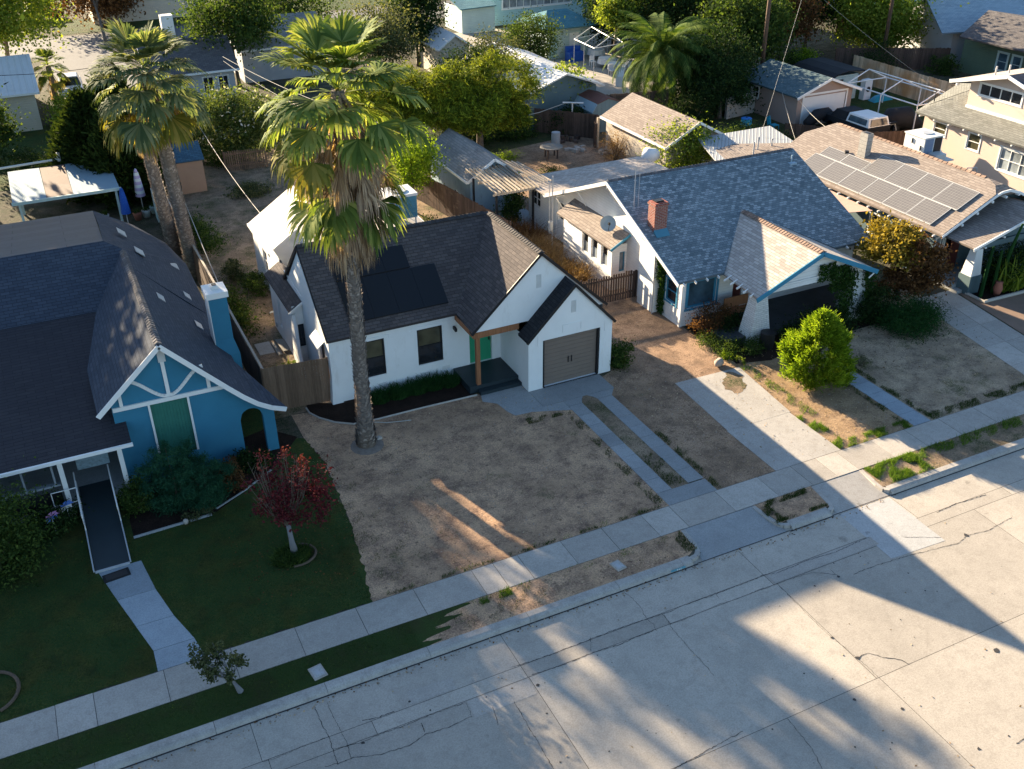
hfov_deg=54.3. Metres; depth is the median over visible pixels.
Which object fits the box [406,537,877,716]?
road patch
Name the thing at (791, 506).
parkway island
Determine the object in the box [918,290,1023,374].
driveway
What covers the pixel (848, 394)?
corner soil
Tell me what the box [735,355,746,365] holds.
yellow shrub
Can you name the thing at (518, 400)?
driveway
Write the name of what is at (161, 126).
fan palm
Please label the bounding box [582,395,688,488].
driveway median
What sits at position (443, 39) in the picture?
white roof garage
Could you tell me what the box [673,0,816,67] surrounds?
leafy tree
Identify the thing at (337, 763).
road cracks
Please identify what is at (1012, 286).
yucca
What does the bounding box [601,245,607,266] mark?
window
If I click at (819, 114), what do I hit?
tarped heap
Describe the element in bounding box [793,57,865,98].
dark shed
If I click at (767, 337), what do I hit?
rain barrel
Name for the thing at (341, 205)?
fan palm
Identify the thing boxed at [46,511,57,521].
pinwheel
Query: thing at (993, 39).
green house
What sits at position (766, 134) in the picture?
carport
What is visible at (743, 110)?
block wall
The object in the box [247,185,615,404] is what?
white house
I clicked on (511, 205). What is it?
dark shrub
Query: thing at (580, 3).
leafy tree
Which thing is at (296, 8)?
leafy tree
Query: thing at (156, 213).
garden trellis
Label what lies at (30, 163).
long pole
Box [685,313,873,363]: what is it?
planting bed
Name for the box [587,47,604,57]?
patio table
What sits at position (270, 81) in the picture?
overhead cable
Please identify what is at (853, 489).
driveway apron
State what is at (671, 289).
window
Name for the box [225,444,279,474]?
shrub
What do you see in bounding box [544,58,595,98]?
leafy tree
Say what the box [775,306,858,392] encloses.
bushy conifer
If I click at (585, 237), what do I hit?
window
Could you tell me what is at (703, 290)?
window
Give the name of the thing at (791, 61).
scrub
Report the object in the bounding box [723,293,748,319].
porch bench
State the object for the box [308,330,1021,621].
dry grass
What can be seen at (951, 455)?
parkway
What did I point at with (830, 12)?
leafy tree
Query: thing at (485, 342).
front door
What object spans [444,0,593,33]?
aqua house
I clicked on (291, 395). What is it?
board fence
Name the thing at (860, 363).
shrub
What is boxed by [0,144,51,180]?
scrub
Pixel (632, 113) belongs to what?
old garage
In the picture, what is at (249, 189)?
scrub
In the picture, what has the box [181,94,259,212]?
overhead cable
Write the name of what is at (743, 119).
water barrel
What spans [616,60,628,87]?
white arch
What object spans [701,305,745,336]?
shrub
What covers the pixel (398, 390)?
border plant
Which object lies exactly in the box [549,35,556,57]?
door
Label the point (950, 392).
front yard
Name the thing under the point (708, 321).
shrub
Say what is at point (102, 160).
cypress
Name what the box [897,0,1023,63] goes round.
blue roof house
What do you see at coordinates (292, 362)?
leafy plant
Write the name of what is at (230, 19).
leafy tree
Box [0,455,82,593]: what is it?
shrub
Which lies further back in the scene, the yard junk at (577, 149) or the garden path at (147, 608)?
the yard junk at (577, 149)
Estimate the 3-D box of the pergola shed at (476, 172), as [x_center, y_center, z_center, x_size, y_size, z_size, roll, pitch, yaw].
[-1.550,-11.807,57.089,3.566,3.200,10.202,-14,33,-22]
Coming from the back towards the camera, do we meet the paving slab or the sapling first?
the paving slab
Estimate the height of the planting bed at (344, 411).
0.001 m
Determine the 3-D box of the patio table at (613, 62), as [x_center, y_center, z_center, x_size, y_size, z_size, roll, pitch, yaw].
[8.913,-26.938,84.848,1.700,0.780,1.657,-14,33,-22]
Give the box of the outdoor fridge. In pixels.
[858,78,872,99]
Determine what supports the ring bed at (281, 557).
on the lawn at (75, 537)
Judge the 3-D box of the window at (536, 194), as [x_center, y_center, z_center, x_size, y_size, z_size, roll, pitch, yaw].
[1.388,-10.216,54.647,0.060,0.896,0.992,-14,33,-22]
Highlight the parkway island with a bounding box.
[753,486,828,522]
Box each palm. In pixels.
[31,48,70,99]
[84,17,217,279]
[112,86,181,254]
[252,10,431,448]
[602,10,716,106]
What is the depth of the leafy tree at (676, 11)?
84.03 m
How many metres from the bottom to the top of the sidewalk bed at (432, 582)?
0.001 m
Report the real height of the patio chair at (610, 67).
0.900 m
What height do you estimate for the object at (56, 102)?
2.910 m
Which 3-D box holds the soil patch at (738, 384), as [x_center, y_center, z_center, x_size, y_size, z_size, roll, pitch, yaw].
[8.967,-0.076,40.197,1.021,0.001,1.651,11,33,19]
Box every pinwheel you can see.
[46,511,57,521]
[60,500,72,513]
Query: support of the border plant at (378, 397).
on the planting bed at (344, 411)
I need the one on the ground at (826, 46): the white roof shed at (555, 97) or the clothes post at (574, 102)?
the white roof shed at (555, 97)
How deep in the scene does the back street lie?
94.66 m
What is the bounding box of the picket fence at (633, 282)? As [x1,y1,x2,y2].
[580,270,637,301]
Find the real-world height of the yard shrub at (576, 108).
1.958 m
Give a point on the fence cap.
(235, 321)
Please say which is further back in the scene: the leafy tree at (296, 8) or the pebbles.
the leafy tree at (296, 8)
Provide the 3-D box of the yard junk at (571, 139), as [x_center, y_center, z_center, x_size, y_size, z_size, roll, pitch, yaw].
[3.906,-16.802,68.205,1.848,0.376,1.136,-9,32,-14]
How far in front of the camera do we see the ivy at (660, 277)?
44.77 m
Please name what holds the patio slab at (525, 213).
on the back yard at (233, 217)
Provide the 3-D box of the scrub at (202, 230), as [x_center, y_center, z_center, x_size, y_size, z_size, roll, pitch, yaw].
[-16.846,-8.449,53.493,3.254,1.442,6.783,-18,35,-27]
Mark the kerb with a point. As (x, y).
(290, 700)
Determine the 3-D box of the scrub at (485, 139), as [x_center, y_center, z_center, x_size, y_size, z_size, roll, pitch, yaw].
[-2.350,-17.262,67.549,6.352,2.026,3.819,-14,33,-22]
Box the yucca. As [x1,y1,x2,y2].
[984,242,1023,292]
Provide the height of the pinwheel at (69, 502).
0.964 m
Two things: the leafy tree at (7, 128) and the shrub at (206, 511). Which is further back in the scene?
the leafy tree at (7, 128)
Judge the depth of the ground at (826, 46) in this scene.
74.66 m
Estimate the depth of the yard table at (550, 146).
64.91 m
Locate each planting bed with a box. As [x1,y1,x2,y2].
[129,429,296,539]
[306,376,473,422]
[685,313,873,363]
[973,281,1023,299]
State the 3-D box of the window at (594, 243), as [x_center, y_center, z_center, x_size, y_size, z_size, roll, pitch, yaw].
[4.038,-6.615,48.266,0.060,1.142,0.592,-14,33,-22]
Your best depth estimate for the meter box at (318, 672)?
27.08 m
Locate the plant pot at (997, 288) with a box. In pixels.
[993,280,1003,295]
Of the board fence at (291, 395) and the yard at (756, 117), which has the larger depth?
the yard at (756, 117)
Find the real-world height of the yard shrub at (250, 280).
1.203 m
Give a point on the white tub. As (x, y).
(651, 154)
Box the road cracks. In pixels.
[256,495,1023,768]
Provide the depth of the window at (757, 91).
73.38 m
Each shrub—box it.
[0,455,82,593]
[13,492,89,552]
[115,471,156,521]
[181,507,201,522]
[197,503,214,515]
[216,455,250,492]
[218,255,250,282]
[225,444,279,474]
[236,269,269,296]
[491,148,525,161]
[493,172,529,223]
[536,162,566,173]
[542,101,585,135]
[595,121,631,162]
[685,298,736,339]
[693,325,749,364]
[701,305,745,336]
[719,347,734,359]
[729,332,770,355]
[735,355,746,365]
[774,299,871,339]
[783,45,823,64]
[849,281,907,327]
[852,351,871,367]
[921,53,963,76]
[980,239,1023,292]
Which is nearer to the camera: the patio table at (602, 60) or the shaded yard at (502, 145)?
the shaded yard at (502, 145)
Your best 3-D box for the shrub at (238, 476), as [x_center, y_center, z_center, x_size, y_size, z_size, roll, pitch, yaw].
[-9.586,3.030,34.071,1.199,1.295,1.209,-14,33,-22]
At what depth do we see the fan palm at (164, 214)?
50.40 m
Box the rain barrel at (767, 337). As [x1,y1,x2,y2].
[759,329,775,349]
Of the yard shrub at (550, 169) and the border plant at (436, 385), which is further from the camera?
the yard shrub at (550, 169)
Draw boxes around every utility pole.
[760,0,771,63]
[883,0,893,47]
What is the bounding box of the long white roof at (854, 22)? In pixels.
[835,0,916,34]
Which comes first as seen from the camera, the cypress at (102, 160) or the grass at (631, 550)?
the grass at (631, 550)
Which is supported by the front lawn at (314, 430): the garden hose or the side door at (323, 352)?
the garden hose
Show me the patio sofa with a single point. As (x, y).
(575, 52)
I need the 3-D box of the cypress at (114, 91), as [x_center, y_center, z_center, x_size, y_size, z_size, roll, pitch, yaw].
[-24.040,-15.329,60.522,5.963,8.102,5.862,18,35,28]
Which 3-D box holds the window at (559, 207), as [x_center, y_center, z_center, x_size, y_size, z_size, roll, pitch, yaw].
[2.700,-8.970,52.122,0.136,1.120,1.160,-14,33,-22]
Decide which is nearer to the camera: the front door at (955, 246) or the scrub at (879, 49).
the front door at (955, 246)
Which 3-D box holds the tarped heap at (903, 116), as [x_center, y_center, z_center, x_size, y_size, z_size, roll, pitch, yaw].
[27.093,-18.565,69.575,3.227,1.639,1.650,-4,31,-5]
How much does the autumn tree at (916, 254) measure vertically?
4.213 m
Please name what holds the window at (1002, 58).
in the green house at (993, 39)
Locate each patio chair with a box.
[589,55,595,66]
[608,64,614,74]
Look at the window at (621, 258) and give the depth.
47.35 m
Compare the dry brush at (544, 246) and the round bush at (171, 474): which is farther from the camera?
the dry brush at (544, 246)
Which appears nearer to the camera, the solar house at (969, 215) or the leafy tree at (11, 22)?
the solar house at (969, 215)
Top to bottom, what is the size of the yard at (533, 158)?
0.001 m
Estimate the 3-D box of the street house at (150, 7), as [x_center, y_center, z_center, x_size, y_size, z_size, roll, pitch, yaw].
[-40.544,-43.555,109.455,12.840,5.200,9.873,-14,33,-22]
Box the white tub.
[641,147,659,161]
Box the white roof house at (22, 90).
[0,54,42,132]
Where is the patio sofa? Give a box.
[565,45,583,61]
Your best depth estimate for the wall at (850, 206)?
50.78 m
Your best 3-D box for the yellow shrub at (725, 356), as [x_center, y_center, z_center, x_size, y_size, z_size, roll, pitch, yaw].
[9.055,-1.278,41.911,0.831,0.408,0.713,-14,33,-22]
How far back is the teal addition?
89.36 m
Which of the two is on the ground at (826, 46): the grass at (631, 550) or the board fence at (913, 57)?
the board fence at (913, 57)
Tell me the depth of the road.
27.02 m
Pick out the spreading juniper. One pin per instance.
(913, 314)
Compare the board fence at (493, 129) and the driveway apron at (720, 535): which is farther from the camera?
the board fence at (493, 129)
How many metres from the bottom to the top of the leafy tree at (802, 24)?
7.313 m
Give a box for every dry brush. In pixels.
[456,210,515,222]
[495,212,561,244]
[513,223,573,262]
[548,248,602,283]
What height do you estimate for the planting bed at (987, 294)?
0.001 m
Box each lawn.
[0,125,53,190]
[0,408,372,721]
[52,0,401,34]
[291,394,668,600]
[850,83,924,118]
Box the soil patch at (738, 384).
[722,372,746,392]
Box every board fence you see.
[170,207,267,387]
[222,147,267,171]
[260,357,330,410]
[404,164,510,225]
[444,106,530,137]
[534,108,599,147]
[606,90,668,106]
[784,123,908,144]
[835,48,950,69]
[852,55,955,102]
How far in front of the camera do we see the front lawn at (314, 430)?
34.33 m
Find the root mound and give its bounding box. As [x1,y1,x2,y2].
[350,440,383,454]
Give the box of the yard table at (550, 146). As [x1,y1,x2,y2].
[540,143,562,159]
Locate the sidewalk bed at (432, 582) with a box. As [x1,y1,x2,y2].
[0,390,1023,758]
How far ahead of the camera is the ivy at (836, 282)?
43.72 m
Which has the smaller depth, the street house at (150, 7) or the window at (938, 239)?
the window at (938, 239)
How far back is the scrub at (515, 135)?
68.62 m
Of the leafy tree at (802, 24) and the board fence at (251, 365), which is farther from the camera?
the leafy tree at (802, 24)
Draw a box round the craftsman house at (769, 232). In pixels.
[516,148,878,347]
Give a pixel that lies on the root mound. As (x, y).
(376, 448)
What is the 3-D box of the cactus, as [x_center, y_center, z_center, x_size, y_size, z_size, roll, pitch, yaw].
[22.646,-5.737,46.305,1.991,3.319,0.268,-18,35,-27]
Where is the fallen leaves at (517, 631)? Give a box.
[131,315,994,768]
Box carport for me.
[698,126,792,162]
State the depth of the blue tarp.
76.36 m
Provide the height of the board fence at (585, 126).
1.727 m
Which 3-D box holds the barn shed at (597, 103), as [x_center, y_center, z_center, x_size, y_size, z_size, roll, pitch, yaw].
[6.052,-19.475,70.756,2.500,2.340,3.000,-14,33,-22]
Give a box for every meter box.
[308,663,327,680]
[609,560,626,571]
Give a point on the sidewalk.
(80, 713)
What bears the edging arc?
on the lawn at (75, 537)
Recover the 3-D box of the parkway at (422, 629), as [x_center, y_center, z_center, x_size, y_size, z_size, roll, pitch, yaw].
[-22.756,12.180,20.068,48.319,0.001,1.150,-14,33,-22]
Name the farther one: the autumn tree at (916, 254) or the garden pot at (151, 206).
the garden pot at (151, 206)
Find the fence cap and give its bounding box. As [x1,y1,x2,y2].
[167,197,263,368]
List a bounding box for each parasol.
[119,187,130,222]
[133,168,145,206]
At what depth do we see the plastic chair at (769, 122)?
69.89 m
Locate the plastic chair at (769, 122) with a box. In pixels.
[766,116,778,128]
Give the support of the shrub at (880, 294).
on the planting bed at (772, 354)
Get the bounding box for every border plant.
[370,385,395,404]
[379,376,416,400]
[400,374,433,395]
[416,370,448,391]
[435,369,465,387]
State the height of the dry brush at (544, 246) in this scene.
1.265 m
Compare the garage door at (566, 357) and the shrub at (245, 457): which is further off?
the garage door at (566, 357)
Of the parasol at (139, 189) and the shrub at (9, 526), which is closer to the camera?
the shrub at (9, 526)
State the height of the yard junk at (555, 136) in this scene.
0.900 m
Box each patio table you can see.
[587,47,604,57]
[597,56,615,66]
[607,61,626,69]
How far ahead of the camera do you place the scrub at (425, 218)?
54.59 m
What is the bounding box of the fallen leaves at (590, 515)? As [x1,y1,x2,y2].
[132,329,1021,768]
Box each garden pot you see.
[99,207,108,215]
[132,206,141,220]
[141,205,150,217]
[149,202,154,213]
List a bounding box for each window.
[202,76,215,95]
[217,74,229,93]
[263,250,268,270]
[297,323,305,347]
[365,338,385,376]
[417,325,442,364]
[501,0,571,9]
[534,190,539,207]
[557,200,565,223]
[569,32,578,45]
[582,232,587,253]
[591,238,597,259]
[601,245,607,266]
[619,251,624,270]
[663,275,677,307]
[684,277,718,311]
[751,84,759,98]
[866,211,884,233]
[932,121,947,137]
[934,236,944,257]
[942,238,950,259]
[964,131,982,152]
[977,81,1023,107]
[993,50,1009,71]
[994,145,1023,179]
[1010,54,1023,69]
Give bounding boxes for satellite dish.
[600,216,615,231]
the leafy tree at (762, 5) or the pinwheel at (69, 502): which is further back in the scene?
the leafy tree at (762, 5)
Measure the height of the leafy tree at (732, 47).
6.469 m
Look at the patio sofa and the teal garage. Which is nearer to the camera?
the teal garage
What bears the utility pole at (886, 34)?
on the ground at (826, 46)
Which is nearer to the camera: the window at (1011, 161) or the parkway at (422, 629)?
the parkway at (422, 629)
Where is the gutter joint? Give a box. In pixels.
[120,448,1023,768]
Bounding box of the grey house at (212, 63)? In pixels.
[134,13,239,103]
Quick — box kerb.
[78,438,1023,768]
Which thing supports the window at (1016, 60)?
in the green house at (993, 39)
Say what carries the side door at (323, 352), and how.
in the white house at (465, 294)
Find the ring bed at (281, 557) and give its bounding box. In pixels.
[266,540,316,567]
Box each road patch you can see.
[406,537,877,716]
[840,498,944,557]
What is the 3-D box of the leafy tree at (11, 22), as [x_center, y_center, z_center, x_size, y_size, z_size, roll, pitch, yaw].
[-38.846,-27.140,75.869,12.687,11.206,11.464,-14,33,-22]
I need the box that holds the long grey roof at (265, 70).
[228,11,326,82]
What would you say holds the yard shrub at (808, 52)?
on the ground at (826, 46)
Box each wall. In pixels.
[724,92,755,118]
[830,190,872,212]
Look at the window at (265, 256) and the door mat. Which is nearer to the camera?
the door mat
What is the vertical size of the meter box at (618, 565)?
0.047 m
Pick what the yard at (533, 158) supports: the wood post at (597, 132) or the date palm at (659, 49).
the wood post at (597, 132)
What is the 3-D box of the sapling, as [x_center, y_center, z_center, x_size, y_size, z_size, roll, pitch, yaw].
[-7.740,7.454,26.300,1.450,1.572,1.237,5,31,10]
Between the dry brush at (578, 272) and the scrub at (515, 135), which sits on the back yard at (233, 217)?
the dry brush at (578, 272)
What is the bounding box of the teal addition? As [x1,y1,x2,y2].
[517,8,597,58]
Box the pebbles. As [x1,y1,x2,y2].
[194,201,895,584]
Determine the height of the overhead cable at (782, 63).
8.293 m
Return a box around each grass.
[9,513,439,767]
[305,441,549,625]
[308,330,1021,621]
[408,457,920,605]
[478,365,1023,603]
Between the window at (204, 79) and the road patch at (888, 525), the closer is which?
the road patch at (888, 525)
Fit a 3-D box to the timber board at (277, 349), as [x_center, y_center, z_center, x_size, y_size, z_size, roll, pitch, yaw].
[-10.136,-1.543,42.949,0.191,0.030,1.250,-15,34,-23]
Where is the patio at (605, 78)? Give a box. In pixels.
[454,19,759,94]
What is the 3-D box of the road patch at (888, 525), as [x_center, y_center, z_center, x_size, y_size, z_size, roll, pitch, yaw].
[12.331,4.646,32.432,2.200,0.001,2.530,-14,33,-22]
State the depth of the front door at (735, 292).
45.05 m
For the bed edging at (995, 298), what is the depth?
46.60 m
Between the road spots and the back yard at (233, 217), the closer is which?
the road spots
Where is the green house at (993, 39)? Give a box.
[958,10,1023,75]
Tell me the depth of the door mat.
30.53 m
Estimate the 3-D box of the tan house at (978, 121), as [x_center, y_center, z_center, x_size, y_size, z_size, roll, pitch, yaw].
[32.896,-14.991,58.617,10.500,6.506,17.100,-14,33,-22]
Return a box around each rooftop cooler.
[379,184,417,222]
[903,128,976,171]
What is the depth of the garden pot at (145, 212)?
56.43 m
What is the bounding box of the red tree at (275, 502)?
[239,445,338,553]
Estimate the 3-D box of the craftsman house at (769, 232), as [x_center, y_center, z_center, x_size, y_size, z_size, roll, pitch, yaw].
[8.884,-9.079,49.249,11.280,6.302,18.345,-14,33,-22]
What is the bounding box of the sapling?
[186,639,249,693]
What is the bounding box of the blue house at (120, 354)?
[0,211,286,522]
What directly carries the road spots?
on the road
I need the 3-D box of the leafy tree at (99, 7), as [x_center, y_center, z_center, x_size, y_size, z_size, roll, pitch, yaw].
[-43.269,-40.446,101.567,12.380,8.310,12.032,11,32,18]
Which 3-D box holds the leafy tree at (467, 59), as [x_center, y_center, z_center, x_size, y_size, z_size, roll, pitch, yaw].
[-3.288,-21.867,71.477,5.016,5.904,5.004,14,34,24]
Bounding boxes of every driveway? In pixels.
[481,374,716,505]
[675,367,839,470]
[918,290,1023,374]
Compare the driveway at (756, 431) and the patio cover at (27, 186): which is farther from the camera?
the patio cover at (27, 186)
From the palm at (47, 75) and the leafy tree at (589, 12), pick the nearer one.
the palm at (47, 75)
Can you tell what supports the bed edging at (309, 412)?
on the planting bed at (344, 411)
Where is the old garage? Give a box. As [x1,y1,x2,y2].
[600,92,722,168]
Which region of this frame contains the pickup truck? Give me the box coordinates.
[822,106,890,131]
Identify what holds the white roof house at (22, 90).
on the ground at (826, 46)
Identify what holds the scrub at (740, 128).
on the shaded yard at (724, 122)
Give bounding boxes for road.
[125,449,1023,768]
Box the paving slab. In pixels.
[254,341,274,355]
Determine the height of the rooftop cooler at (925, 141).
1.646 m
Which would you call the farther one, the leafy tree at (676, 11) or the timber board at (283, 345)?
the leafy tree at (676, 11)
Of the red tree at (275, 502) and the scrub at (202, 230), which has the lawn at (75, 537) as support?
the red tree at (275, 502)
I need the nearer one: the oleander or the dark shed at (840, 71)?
the oleander
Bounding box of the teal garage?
[744,59,862,127]
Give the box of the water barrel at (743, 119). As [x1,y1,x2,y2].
[740,117,751,127]
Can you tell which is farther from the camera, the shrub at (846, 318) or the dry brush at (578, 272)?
the dry brush at (578, 272)
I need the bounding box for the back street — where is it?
[0,1,454,99]
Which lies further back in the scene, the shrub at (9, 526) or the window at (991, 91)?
the window at (991, 91)
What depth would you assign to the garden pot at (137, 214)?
56.10 m
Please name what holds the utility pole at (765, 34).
on the yard at (756, 117)
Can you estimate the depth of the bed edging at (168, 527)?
32.65 m
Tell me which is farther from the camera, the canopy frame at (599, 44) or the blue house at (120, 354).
the canopy frame at (599, 44)
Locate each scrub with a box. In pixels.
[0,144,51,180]
[188,204,240,257]
[204,274,272,341]
[221,180,276,199]
[420,207,444,220]
[441,127,523,145]
[495,115,543,143]
[617,94,674,107]
[667,85,730,125]
[712,117,762,132]
[775,127,797,139]
[776,45,812,64]
[845,35,910,68]
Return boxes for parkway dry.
[423,530,694,644]
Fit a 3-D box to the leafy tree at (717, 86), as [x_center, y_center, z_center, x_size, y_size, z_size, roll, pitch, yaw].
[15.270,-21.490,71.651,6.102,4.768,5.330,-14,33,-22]
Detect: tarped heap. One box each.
[803,107,831,124]
[883,106,921,129]
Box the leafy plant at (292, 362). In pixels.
[276,358,295,370]
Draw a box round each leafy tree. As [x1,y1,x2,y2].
[0,0,80,62]
[0,85,30,150]
[36,0,145,42]
[156,0,295,87]
[252,0,344,20]
[325,0,440,72]
[374,0,456,66]
[377,122,449,195]
[430,35,494,77]
[457,19,529,76]
[493,5,573,61]
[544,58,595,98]
[565,0,644,12]
[569,0,641,51]
[588,0,644,55]
[595,0,723,46]
[653,15,776,118]
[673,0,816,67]
[675,47,761,118]
[713,0,800,64]
[762,0,830,60]
[776,0,853,47]
[814,0,969,51]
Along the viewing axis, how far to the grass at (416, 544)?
31.91 m
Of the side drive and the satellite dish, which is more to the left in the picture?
the satellite dish
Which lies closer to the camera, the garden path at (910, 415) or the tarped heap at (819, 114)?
the garden path at (910, 415)
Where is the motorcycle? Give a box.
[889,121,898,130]
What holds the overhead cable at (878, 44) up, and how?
attached to the utility pole at (765, 34)
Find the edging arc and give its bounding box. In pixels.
[0,670,20,711]
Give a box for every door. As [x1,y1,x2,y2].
[321,344,326,378]
[469,335,490,362]
[544,328,596,384]
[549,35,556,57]
[732,284,740,306]
[801,92,845,123]
[945,240,959,266]
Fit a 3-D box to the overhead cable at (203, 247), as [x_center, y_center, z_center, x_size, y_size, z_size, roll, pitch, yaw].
[-14.711,-7.434,46.299,0.036,3.137,12.509,-14,33,-22]
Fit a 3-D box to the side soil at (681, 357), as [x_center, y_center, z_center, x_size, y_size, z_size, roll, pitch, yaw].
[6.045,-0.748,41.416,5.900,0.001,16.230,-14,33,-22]
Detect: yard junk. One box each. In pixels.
[551,131,559,143]
[560,135,579,143]
[564,145,585,152]
[598,148,610,154]
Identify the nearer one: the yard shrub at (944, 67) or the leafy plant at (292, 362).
the leafy plant at (292, 362)
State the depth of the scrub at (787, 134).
66.33 m
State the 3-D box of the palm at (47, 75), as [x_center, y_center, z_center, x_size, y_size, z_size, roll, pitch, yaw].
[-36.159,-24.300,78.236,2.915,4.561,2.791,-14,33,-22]
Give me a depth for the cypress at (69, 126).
56.82 m
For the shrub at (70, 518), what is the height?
1.085 m
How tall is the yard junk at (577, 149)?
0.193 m
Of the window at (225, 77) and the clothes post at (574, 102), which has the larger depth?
the window at (225, 77)
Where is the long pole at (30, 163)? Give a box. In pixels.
[0,152,60,169]
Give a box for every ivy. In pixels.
[655,259,665,314]
[817,261,879,315]
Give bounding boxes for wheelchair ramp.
[50,464,130,573]
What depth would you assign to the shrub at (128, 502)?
32.98 m
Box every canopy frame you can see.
[574,27,623,74]
[848,69,944,129]
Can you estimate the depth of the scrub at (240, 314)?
45.32 m
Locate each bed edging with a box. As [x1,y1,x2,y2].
[133,469,271,538]
[305,394,476,424]
[965,290,1023,302]
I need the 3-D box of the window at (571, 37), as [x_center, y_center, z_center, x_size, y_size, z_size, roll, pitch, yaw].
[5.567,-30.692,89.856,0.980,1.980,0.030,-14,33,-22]
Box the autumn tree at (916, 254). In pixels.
[850,209,962,302]
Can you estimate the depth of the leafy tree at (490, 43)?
73.41 m
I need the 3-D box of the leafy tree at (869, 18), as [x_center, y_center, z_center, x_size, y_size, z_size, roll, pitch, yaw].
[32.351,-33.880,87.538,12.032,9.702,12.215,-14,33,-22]
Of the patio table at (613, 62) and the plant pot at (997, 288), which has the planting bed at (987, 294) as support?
the plant pot at (997, 288)
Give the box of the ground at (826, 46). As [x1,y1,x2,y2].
[0,0,1023,764]
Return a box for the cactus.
[978,224,1023,298]
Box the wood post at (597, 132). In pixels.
[596,117,599,146]
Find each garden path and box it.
[99,561,201,670]
[838,366,930,425]
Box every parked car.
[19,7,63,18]
[58,72,83,96]
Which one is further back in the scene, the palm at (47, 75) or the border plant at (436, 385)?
the palm at (47, 75)
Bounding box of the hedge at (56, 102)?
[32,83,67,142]
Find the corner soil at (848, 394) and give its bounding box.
[709,350,913,449]
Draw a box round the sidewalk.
[0,391,1023,758]
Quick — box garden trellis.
[150,188,159,221]
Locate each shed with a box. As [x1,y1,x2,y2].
[171,141,207,193]
[430,128,551,227]
[469,42,604,129]
[573,89,619,132]
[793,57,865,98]
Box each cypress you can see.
[35,79,124,204]
[75,94,173,210]
[82,65,131,108]
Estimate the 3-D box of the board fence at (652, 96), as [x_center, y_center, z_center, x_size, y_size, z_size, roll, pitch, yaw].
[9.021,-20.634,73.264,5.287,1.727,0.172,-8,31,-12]
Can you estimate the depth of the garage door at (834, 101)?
70.70 m
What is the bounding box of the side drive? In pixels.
[959,293,1023,333]
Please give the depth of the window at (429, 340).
39.89 m
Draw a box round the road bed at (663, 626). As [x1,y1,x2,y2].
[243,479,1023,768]
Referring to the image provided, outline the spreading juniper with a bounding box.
[868,288,956,346]
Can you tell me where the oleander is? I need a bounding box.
[170,71,302,168]
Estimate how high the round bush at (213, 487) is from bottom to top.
1.968 m
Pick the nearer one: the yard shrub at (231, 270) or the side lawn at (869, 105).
the yard shrub at (231, 270)
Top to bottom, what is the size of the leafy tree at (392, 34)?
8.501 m
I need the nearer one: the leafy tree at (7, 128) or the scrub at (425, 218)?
the scrub at (425, 218)
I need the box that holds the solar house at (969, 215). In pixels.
[716,123,1023,293]
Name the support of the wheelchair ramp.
on the lawn at (75, 537)
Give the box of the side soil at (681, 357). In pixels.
[592,284,774,489]
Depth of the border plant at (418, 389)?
39.64 m
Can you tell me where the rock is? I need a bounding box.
[714,358,723,366]
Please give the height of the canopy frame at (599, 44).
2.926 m
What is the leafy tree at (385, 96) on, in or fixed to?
on the back yard at (233, 217)
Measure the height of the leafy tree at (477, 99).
7.403 m
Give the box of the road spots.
[361,533,1009,762]
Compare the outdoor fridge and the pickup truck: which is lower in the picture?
the pickup truck
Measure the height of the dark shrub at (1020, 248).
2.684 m
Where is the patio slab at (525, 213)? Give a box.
[499,209,542,228]
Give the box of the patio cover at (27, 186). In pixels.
[7,163,123,220]
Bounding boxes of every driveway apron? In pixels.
[684,506,785,560]
[812,469,889,513]
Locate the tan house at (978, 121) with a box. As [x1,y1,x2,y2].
[915,65,1023,192]
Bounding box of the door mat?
[102,567,130,582]
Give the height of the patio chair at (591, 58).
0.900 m
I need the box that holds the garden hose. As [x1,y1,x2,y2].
[374,420,410,422]
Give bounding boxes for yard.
[163,127,597,418]
[424,128,565,152]
[494,136,618,238]
[671,98,756,131]
[690,82,924,140]
[815,282,1023,419]
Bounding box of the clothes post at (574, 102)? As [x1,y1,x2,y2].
[563,102,583,111]
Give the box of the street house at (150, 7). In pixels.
[85,0,201,24]
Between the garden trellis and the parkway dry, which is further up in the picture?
the garden trellis
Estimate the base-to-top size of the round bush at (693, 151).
4.300 m
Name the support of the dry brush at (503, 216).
on the back yard at (233, 217)
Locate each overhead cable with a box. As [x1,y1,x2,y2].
[0,60,131,75]
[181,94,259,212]
[185,203,229,307]
[224,57,377,122]
[762,3,800,129]
[828,3,932,84]
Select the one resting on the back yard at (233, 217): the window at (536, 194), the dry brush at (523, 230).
the dry brush at (523, 230)
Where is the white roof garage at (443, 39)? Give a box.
[410,24,472,72]
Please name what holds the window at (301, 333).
in the white house at (465, 294)
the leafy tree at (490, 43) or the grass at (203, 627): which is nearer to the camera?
the grass at (203, 627)
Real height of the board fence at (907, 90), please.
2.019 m
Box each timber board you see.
[271,342,281,355]
[275,338,290,351]
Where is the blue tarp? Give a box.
[868,93,892,102]
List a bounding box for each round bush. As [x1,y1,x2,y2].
[131,435,213,516]
[173,450,241,513]
[609,335,637,371]
[636,111,720,168]
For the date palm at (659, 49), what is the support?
on the shaded yard at (724, 122)
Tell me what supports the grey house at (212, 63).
on the ground at (826, 46)
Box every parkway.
[0,602,469,768]
[861,414,1023,486]

